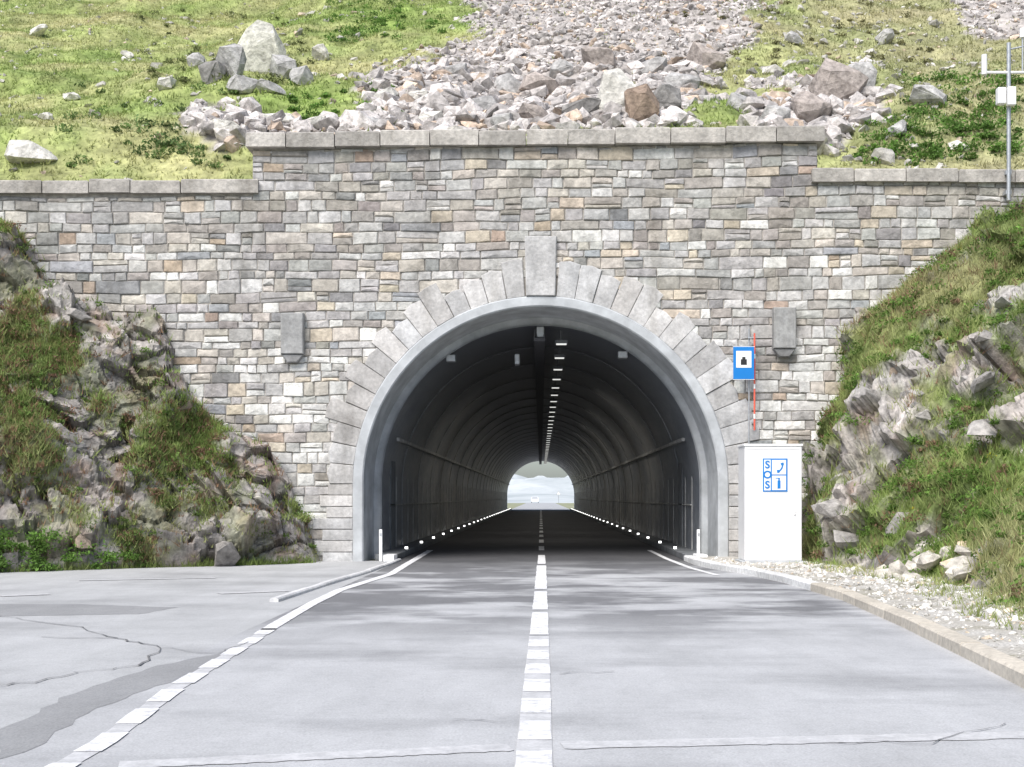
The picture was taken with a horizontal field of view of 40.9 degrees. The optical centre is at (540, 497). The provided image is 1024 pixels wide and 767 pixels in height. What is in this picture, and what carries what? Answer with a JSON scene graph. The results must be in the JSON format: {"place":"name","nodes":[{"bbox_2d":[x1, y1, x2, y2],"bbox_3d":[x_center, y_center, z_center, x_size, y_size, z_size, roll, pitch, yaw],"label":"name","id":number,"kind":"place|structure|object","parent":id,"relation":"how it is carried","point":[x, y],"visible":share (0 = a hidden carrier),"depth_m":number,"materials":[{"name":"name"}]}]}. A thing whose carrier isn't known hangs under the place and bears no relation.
{"place":"outdoors","nodes":[
{"label":"outdoors","id":0,"kind":"place"},
{"bbox_2d":[1,554,323,572],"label":"base grass","id":1,"kind":"structure","parent":0,"point":[247,563],"depth_m":27.36,"materials":[{"name":"green plant"}]},
{"bbox_2d":[0,561,386,728],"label":"parking apron","id":2,"kind":"object","parent":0,"point":[205,614],"visible":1,"depth_m":15.82,"materials":[{"name":"grey asphalt"}]},
{"bbox_2d":[0,527,156,571],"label":"base weeds","id":3,"kind":"object","parent":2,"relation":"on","point":[34,556],"visible":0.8,"depth_m":25.92,"materials":[{"name":"green plant"}]},
{"bbox_2d":[270,558,400,601],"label":"kerb","id":4,"kind":"structure","parent":2,"relation":"on","point":[285,596],"depth_m":21.85,"materials":[{"name":"concrete"}]},
{"bbox_2d":[379,529,381,561],"bbox_3d":[-3.470,1.050,29.748,0.070,0.700,0.063,0,0,0],"label":"delineator post","id":5,"kind":"object","parent":2,"relation":"on","point":[380,545],"visible":1,"depth_m":29.72,"materials":[{"name":"white paint"}]},
{"bbox_2d":[0,577,1004,758],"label":"asphalt patches","id":6,"kind":"object","parent":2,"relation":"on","point":[43,725],"visible":1,"depth_m":10.07,"materials":[{"name":"asphalt"}]},
{"bbox_2d":[352,474,573,502],"bbox_3d":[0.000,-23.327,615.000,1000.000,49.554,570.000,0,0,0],"label":"distant hills","id":7,"kind":"structure","parent":0,"point":[522,489],"depth_m":561.09,"materials":[{"name":"white"}]},
{"bbox_2d":[352,503,573,560],"bbox_3d":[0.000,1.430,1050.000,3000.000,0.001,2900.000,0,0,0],"label":"ground","id":8,"kind":"structure","parent":0,"point":[515,505],"depth_m":234.40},
{"bbox_2d":[65,292,240,566],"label":"outcrop blocks","id":9,"kind":"structure","parent":8,"relation":"on","point":[226,553],"depth_m":27.63,"materials":[{"name":"grey stone"}]},
{"bbox_2d":[0,222,319,571],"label":"rock outcrop","id":10,"kind":"object","parent":8,"relation":"on","point":[150,325],"visible":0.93,"depth_m":28.29,"materials":[{"name":"grey stone"}]},
{"bbox_2d":[0,218,317,561],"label":"outcrop weeds","id":11,"kind":"object","parent":10,"relation":"on","point":[121,425],"visible":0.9,"depth_m":28.06,"materials":[{"name":"green plant"}]},
{"bbox_2d":[0,216,322,570],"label":"outcrop grass","id":12,"kind":"structure","parent":10,"relation":"on","point":[156,439],"depth_m":28.17,"materials":[{"name":"green plant"}]},
{"bbox_2d":[240,126,828,560],"bbox_3d":[-0.134,-3.290,30.593,12.884,9.581,1.613,0,0,0],"label":"tunnel portal","id":13,"kind":"object","parent":8,"relation":"on","point":[394,266],"visible":0.88,"depth_m":29.96,"materials":[{"name":"stone"}]},
{"bbox_2d":[0,179,258,193],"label":"coping","id":14,"kind":"object","parent":13,"relation":"on","point":[183,186],"visible":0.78,"depth_m":29.86,"materials":[{"name":"stone"}]},
{"bbox_2d":[0,193,265,439],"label":"stonework","id":15,"kind":"object","parent":13,"relation":"attached to","point":[109,289],"visible":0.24,"depth_m":29.97,"materials":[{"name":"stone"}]},
{"bbox_2d":[281,313,304,362],"bbox_3d":[-5.400,-3.465,29.858,0.490,1.070,0.245,0,0,0],"label":"stone corbel","id":16,"kind":"object","parent":13,"relation":"attached to","point":[292,337],"visible":1,"depth_m":29.74,"materials":[{"name":"grey stone"}]},
{"bbox_2d":[733,346,754,379],"bbox_3d":[4.375,-2.890,29.756,0.470,0.720,0.429,0,0,0],"label":"traffic sign","id":17,"kind":"object","parent":13,"relation":"attached to","point":[743,362],"visible":1,"depth_m":29.55,"materials":[{"name":"blue metal"}]},
{"bbox_2d":[748,329,755,443],"bbox_3d":[4.575,-2.225,29.819,0.170,2.850,0.281,0,0,0],"label":"marker pole","id":18,"kind":"object","parent":13,"relation":"attached to","point":[753,344],"visible":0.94,"depth_m":29.73,"materials":[{"name":"red metal"}]},
{"bbox_2d":[772,307,795,356],"bbox_3d":[5.300,-3.585,29.859,0.490,1.070,0.242,0,0,0],"label":"stone corbel","id":19,"kind":"object","parent":13,"relation":"attached to","point":[783,331],"visible":1,"depth_m":29.74,"materials":[{"name":"grey stone"}]},
{"bbox_2d":[375,325,707,561],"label":"road tunnel","id":20,"kind":"structure","parent":8,"relation":"on","point":[481,421],"depth_m":43.32,"materials":[{"name":"grey concrete"}]},
{"bbox_2d":[389,461,682,548],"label":"niche doors","id":21,"kind":"structure","parent":20,"relation":"in","point":[392,480],"depth_m":33.76,"materials":[{"name":"black metal"}]},
{"bbox_2d":[697,529,699,553],"bbox_3d":[3.420,1.050,29.748,0.070,0.700,0.063,0,0,0],"label":"delineator post","id":22,"kind":"object","parent":8,"relation":"on","point":[698,541],"visible":0.6,"depth_m":29.72,"materials":[{"name":"white paint"}]},
{"bbox_2d":[684,555,1023,687],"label":"kerb","id":23,"kind":"structure","parent":8,"relation":"on","point":[1003,665],"depth_m":14.40,"materials":[{"name":"concrete"}]},
{"bbox_2d":[798,192,1023,616],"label":"vegetated bank","id":24,"kind":"structure","parent":8,"relation":"on","point":[872,398],"depth_m":26.31,"materials":[{"name":"green plant"}]},
{"bbox_2d":[848,245,1021,512],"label":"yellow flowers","id":25,"kind":"object","parent":24,"relation":"on","point":[971,442],"visible":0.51,"depth_m":26.10,"materials":[{"name":"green plant"}]},
{"bbox_2d":[802,194,1023,612],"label":"bank weeds","id":26,"kind":"object","parent":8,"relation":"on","point":[999,319],"visible":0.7,"depth_m":25.62,"materials":[{"name":"green plant"}]},
{"bbox_2d":[806,182,1023,478],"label":"stonework","id":27,"kind":"object","parent":8,"relation":"on","point":[886,237],"visible":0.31,"depth_m":29.97,"materials":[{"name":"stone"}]},
{"bbox_2d":[811,168,1023,182],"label":"coping","id":28,"kind":"object","parent":27,"relation":"on","point":[852,175],"visible":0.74,"depth_m":29.84,"materials":[{"name":"stone"}]},
{"bbox_2d":[981,28,1023,200],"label":"weather mast","id":29,"kind":"object","parent":27,"relation":"attached to","point":[1006,96],"visible":1,"depth_m":29.71,"materials":[{"name":"metal"}]},
{"bbox_2d":[811,286,1023,580],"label":"bank blocks","id":30,"kind":"structure","parent":8,"relation":"on","point":[829,508],"depth_m":25.75,"materials":[{"name":"grey stone"}]},
{"bbox_2d":[0,503,1023,766],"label":"road","id":31,"kind":"structure","parent":0,"point":[520,619],"depth_m":10.41,"materials":[{"name":"grey asphalt"}]},
{"bbox_2d":[531,497,538,502],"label":"parked car","id":32,"kind":"object","parent":31,"relation":"on","point":[534,499],"visible":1,"depth_m":328.07,"materials":[{"name":"white paint"}]},
{"bbox_2d":[0,0,1023,428],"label":"hillside","id":33,"kind":"structure","parent":0,"point":[172,164],"depth_m":46.27,"materials":[{"name":"green plant"}]},
{"bbox_2d":[4,140,57,163],"bbox_3d":[-11.966,-8.051,32.234,1.339,0.592,0.970,10,0,0],"label":"boulder","id":34,"kind":"object","parent":33,"relation":"on","point":[22,151],"visible":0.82,"depth_m":31.97,"materials":[{"name":"grey stone"}]},
{"bbox_2d":[29,24,47,36],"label":"boulder","id":35,"kind":"object","parent":33,"relation":"on","point":[39,30],"visible":0.78,"depth_m":59.50,"materials":[{"name":"grey stone"}]},
{"bbox_2d":[37,112,53,119],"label":"boulder","id":36,"kind":"object","parent":33,"relation":"on","point":[44,115],"visible":0.83,"depth_m":34.80,"materials":[{"name":"grey stone"}]},
{"bbox_2d":[63,92,80,100],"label":"boulder","id":37,"kind":"object","parent":33,"relation":"on","point":[69,96],"visible":0.96,"depth_m":39.09,"materials":[{"name":"grey stone"}]},
{"bbox_2d":[120,50,133,58],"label":"boulder","id":38,"kind":"object","parent":33,"relation":"on","point":[128,54],"visible":0.93,"depth_m":51.95,"materials":[{"name":"grey stone"}]},
{"bbox_2d":[54,80,240,168],"bbox_3d":[-10.679,-10.444,37.976,4.792,5.622,13.664,0,0,-16],"label":"shrub","id":39,"kind":"object","parent":33,"relation":"on","point":[164,148],"visible":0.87,"depth_m":32.87,"materials":[{"name":"green plant"}]},
{"bbox_2d":[127,114,205,154],"bbox_3d":[-9.516,-8.878,33.313,1.435,1.655,3.490,0,0,-41],"label":"shrub","id":40,"kind":"object","parent":33,"relation":"on","point":[172,142],"visible":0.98,"depth_m":32.58,"materials":[{"name":"green plant"}]},
{"bbox_2d":[157,77,176,90],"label":"boulder","id":41,"kind":"object","parent":33,"relation":"on","point":[163,83],"visible":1,"depth_m":36.64,"materials":[{"name":"grey stone"}]},
{"bbox_2d":[186,52,204,67],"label":"boulder","id":42,"kind":"object","parent":33,"relation":"on","point":[197,58],"visible":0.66,"depth_m":46.82,"materials":[{"name":"grey stone"}]},
{"bbox_2d":[202,106,220,111],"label":"boulder","id":43,"kind":"object","parent":33,"relation":"on","point":[204,108],"visible":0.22,"depth_m":34.14,"materials":[{"name":"grey stone"}]},
{"bbox_2d":[198,60,225,83],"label":"boulder","id":44,"kind":"object","parent":33,"relation":"on","point":[209,68],"visible":0.84,"depth_m":37.20,"materials":[{"name":"grey stone"}]},
{"bbox_2d":[134,8,316,83],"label":"dry shrub","id":45,"kind":"object","parent":33,"relation":"on","point":[185,79],"visible":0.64,"depth_m":49.41,"materials":[{"name":"green plant"}]},
{"bbox_2d":[209,119,241,129],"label":"boulder","id":46,"kind":"object","parent":33,"relation":"on","point":[223,124],"visible":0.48,"depth_m":32.58,"materials":[{"name":"grey stone"}]},
{"bbox_2d":[215,43,246,76],"bbox_3d":[-8.502,-11.925,37.607,0.858,1.041,0.616,0,0,7],"label":"boulder","id":47,"kind":"object","parent":33,"relation":"on","point":[232,58],"visible":0.69,"depth_m":37.38,"materials":[{"name":"grey stone"}]},
{"bbox_2d":[226,74,257,93],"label":"boulder","id":48,"kind":"object","parent":33,"relation":"on","point":[242,84],"visible":0.92,"depth_m":36.19,"materials":[{"name":"grey stone"}]},
{"bbox_2d":[238,20,285,74],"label":"boulder","id":49,"kind":"object","parent":33,"relation":"on","point":[260,41],"visible":0.52,"depth_m":47.26,"materials":[{"name":"grey stone"}]},
{"bbox_2d":[256,78,285,94],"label":"boulder","id":50,"kind":"object","parent":33,"relation":"on","point":[268,86],"visible":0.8,"depth_m":36.00,"materials":[{"name":"grey stone"}]},
{"bbox_2d":[262,113,294,122],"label":"boulder","id":51,"kind":"object","parent":33,"relation":"on","point":[288,117],"visible":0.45,"depth_m":33.85,"materials":[{"name":"grey stone"}]},
{"bbox_2d":[269,54,296,78],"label":"boulder","id":52,"kind":"object","parent":33,"relation":"on","point":[283,65],"visible":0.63,"depth_m":39.01,"materials":[{"name":"grey stone"}]},
{"bbox_2d":[289,65,312,85],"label":"boulder","id":53,"kind":"object","parent":33,"relation":"on","point":[304,74],"visible":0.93,"depth_m":38.12,"materials":[{"name":"grey stone"}]},
{"bbox_2d":[306,116,325,129],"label":"boulder","id":54,"kind":"object","parent":33,"relation":"on","point":[314,121],"visible":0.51,"depth_m":33.55,"materials":[{"name":"grey stone"}]},
{"bbox_2d":[312,43,328,60],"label":"boulder","id":55,"kind":"object","parent":33,"relation":"on","point":[320,51],"visible":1,"depth_m":49.66,"materials":[{"name":"grey stone"}]},
{"bbox_2d":[287,78,406,119],"bbox_3d":[-5.303,-10.500,36.374,3.912,2.317,4.130,0,0,0],"label":"shrub","id":56,"kind":"object","parent":33,"relation":"on","point":[292,97],"visible":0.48,"depth_m":35.62,"materials":[{"name":"green plant"}]},
{"bbox_2d":[324,0,408,42],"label":"shrub","id":57,"kind":"object","parent":33,"relation":"on","point":[376,21],"visible":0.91,"depth_m":55.06,"materials":[{"name":"green plant"}]},
{"bbox_2d":[368,116,378,123],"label":"boulder","id":58,"kind":"object","parent":33,"relation":"on","point":[374,120],"visible":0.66,"depth_m":32.71,"materials":[{"name":"grey stone"}]},
{"bbox_2d":[374,87,398,97],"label":"boulder","id":59,"kind":"object","parent":33,"relation":"on","point":[392,90],"visible":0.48,"depth_m":36.84,"materials":[{"name":"grey stone"}]},
{"bbox_2d":[408,90,428,98],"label":"boulder","id":60,"kind":"object","parent":33,"relation":"on","point":[414,94],"visible":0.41,"depth_m":37.00,"materials":[{"name":"grey stone"}]},
{"bbox_2d":[417,111,443,120],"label":"boulder","id":61,"kind":"object","parent":33,"relation":"on","point":[429,114],"visible":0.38,"depth_m":34.27,"materials":[{"name":"grey stone"}]},
{"bbox_2d":[423,14,448,33],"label":"shrub","id":62,"kind":"object","parent":33,"relation":"on","point":[435,23],"visible":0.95,"depth_m":52.25,"materials":[{"name":"green plant"}]},
{"bbox_2d":[445,63,466,73],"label":"boulder","id":63,"kind":"object","parent":33,"relation":"on","point":[453,69],"visible":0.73,"depth_m":42.27,"materials":[{"name":"grey stone"}]},
{"bbox_2d":[472,95,495,109],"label":"boulder","id":64,"kind":"object","parent":33,"relation":"on","point":[487,102],"visible":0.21,"depth_m":36.48,"materials":[{"name":"grey stone"}]},
{"bbox_2d":[490,113,512,127],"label":"boulder","id":65,"kind":"object","parent":33,"relation":"on","point":[496,119],"visible":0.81,"depth_m":33.12,"materials":[{"name":"grey stone"}]},
{"bbox_2d":[493,73,520,92],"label":"boulder","id":66,"kind":"object","parent":33,"relation":"on","point":[508,82],"visible":0.47,"depth_m":40.51,"materials":[{"name":"grey stone"}]},
{"bbox_2d":[0,0,1017,180],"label":"scattered stones","id":67,"kind":"object","parent":33,"relation":"on","point":[886,156],"visible":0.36,"depth_m":44.22,"materials":[{"name":"grey stone"}]},
{"bbox_2d":[517,102,547,117],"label":"boulder","id":68,"kind":"object","parent":33,"relation":"on","point":[526,110],"visible":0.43,"depth_m":33.50,"materials":[{"name":"grey stone"}]},
{"bbox_2d":[519,71,558,93],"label":"boulder","id":69,"kind":"object","parent":33,"relation":"on","point":[532,80],"visible":0.78,"depth_m":40.20,"materials":[{"name":"grey stone"}]},
{"bbox_2d":[549,59,573,78],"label":"boulder","id":70,"kind":"object","parent":33,"relation":"on","point":[559,66],"visible":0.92,"depth_m":41.44,"materials":[{"name":"grey stone"}]},
{"bbox_2d":[561,97,600,113],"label":"boulder","id":71,"kind":"object","parent":33,"relation":"on","point":[589,104],"visible":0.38,"depth_m":33.87,"materials":[{"name":"grey stone"}]},
{"bbox_2d":[581,46,615,68],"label":"boulder","id":72,"kind":"object","parent":33,"relation":"on","point":[597,55],"visible":0.73,"depth_m":41.69,"materials":[{"name":"grey stone"}]},
{"bbox_2d":[178,0,1023,156],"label":"scree","id":73,"kind":"structure","parent":33,"relation":"on","point":[454,102],"depth_m":39.93,"materials":[{"name":"grey stone"}]},
{"bbox_2d":[597,68,635,109],"bbox_3d":[2.000,-10.013,34.312,1.214,1.301,0.859,21,0,0],"label":"boulder","id":74,"kind":"object","parent":33,"relation":"on","point":[616,83],"visible":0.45,"depth_m":33.96,"materials":[{"name":"grey stone"}]},
{"bbox_2d":[624,84,659,120],"bbox_3d":[2.496,-9.511,33.599,0.900,1.162,0.592,-15,0,0],"label":"boulder","id":75,"kind":"object","parent":33,"relation":"on","point":[641,102],"visible":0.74,"depth_m":33.36,"materials":[{"name":"brown stone"}]},
{"bbox_2d":[640,56,667,74],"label":"boulder","id":76,"kind":"object","parent":33,"relation":"on","point":[655,64],"visible":0.53,"depth_m":41.95,"materials":[{"name":"grey stone"}]},
{"bbox_2d":[653,84,681,108],"bbox_3d":[3.103,-9.922,34.339,0.827,0.824,0.556,-5,0,0],"label":"boulder","id":77,"kind":"object","parent":33,"relation":"on","point":[667,95],"visible":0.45,"depth_m":34.09,"materials":[{"name":"grey stone"}]},
{"bbox_2d":[663,72,699,87],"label":"boulder","id":78,"kind":"object","parent":33,"relation":"on","point":[675,79],"visible":0.47,"depth_m":39.80,"materials":[{"name":"grey stone"}]},
{"bbox_2d":[686,41,725,69],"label":"boulder","id":79,"kind":"object","parent":33,"relation":"on","point":[702,55],"visible":0.82,"depth_m":43.71,"materials":[{"name":"grey stone"}]},
{"bbox_2d":[726,92,746,110],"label":"boulder","id":80,"kind":"object","parent":33,"relation":"on","point":[737,98],"visible":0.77,"depth_m":35.90,"materials":[{"name":"grey stone"}]},
{"bbox_2d":[760,104,790,119],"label":"boulder","id":81,"kind":"object","parent":33,"relation":"on","point":[783,112],"visible":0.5,"depth_m":33.98,"materials":[{"name":"grey stone"}]},
{"bbox_2d":[784,31,802,44],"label":"boulder","id":82,"kind":"object","parent":33,"relation":"on","point":[793,37],"visible":1,"depth_m":46.23,"materials":[{"name":"grey stone"}]},
{"bbox_2d":[657,0,934,65],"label":"dry shrub","id":83,"kind":"object","parent":33,"relation":"on","point":[871,54],"visible":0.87,"depth_m":47.94,"materials":[{"name":"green plant"}]},
{"bbox_2d":[791,91,832,122],"bbox_3d":[6.860,-9.834,34.987,1.118,0.883,0.835,26,0,0],"label":"boulder","id":84,"kind":"object","parent":33,"relation":"on","point":[807,106],"visible":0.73,"depth_m":34.68,"materials":[{"name":"grey stone"}]},
{"bbox_2d":[808,58,868,99],"bbox_3d":[8.423,-11.615,38.899,1.623,1.580,1.223,5,0,0],"label":"boulder","id":85,"kind":"object","parent":33,"relation":"on","point":[841,81],"visible":0.65,"depth_m":38.40,"materials":[{"name":"grey stone"}]},
{"bbox_2d":[848,62,876,85],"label":"boulder","id":86,"kind":"object","parent":33,"relation":"on","point":[868,70],"visible":0.49,"depth_m":39.21,"materials":[{"name":"grey stone"}]},
{"bbox_2d":[874,28,894,44],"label":"boulder","id":87,"kind":"object","parent":33,"relation":"on","point":[888,34],"visible":0.98,"depth_m":47.72,"materials":[{"name":"grey stone"}]},
{"bbox_2d":[829,139,948,165],"bbox_3d":[8.102,-8.129,32.345,3.036,0.835,1.059,0,0,0],"label":"shrub","id":88,"kind":"object","parent":33,"relation":"on","point":[864,150],"visible":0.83,"depth_m":32.27,"materials":[{"name":"green plant"}]},
{"bbox_2d":[885,120,906,136],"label":"boulder","id":89,"kind":"object","parent":33,"relation":"on","point":[900,126],"visible":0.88,"depth_m":32.85,"materials":[{"name":"grey stone"}]},
{"bbox_2d":[909,84,946,105],"bbox_3d":[10.201,-10.501,36.095,0.973,0.560,0.714,21,0,0],"label":"boulder","id":90,"kind":"object","parent":33,"relation":"on","point":[920,94],"visible":0.84,"depth_m":35.90,"materials":[{"name":"grey stone"}]},
{"bbox_2d":[859,106,1023,161],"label":"shrub","id":91,"kind":"object","parent":33,"relation":"on","point":[917,149],"visible":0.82,"depth_m":32.76,"materials":[{"name":"green plant"}]},
{"bbox_2d":[882,68,1023,160],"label":"shrub","id":92,"kind":"object","parent":33,"relation":"on","point":[939,77],"visible":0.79,"depth_m":34.85,"materials":[{"name":"green plant"}]},
{"bbox_2d":[515,461,567,477],"label":"sky","id":93,"kind":"structure","parent":0,"point":[533,469],"materials":[{"name":"grey"}]},
{"bbox_2d":[702,556,1023,660],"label":"gravel shoulder","id":94,"kind":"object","parent":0,"point":[976,632],"visible":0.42,"depth_m":16.25},
{"bbox_2d":[735,444,804,562],"bbox_3d":[4.630,0.170,27.745,1.260,2.460,1.010,0,0,0],"label":"sos cabinet","id":95,"kind":"object","parent":94,"relation":"on","point":[769,502],"visible":0.98,"depth_m":27.30,"materials":[{"name":"metal"}]},
{"bbox_2d":[707,556,1023,656],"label":"gravel stones","id":96,"kind":"object","parent":94,"relation":"on","point":[886,587],"visible":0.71,"depth_m":18.90,"materials":[{"name":"grey gravel"}]},
{"bbox_2d":[789,557,1023,636],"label":"shoulder grass","id":97,"kind":"structure","parent":94,"relation":"on","point":[978,614],"depth_m":18.59,"materials":[{"name":"beige plant"}]},
{"bbox_2d":[869,537,974,581],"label":"pale rocks","id":98,"kind":"object","parent":94,"relation":"on","point":[955,566],"visible":0.59,"depth_m":22.18,"materials":[{"name":"grey stone"}]}
]}

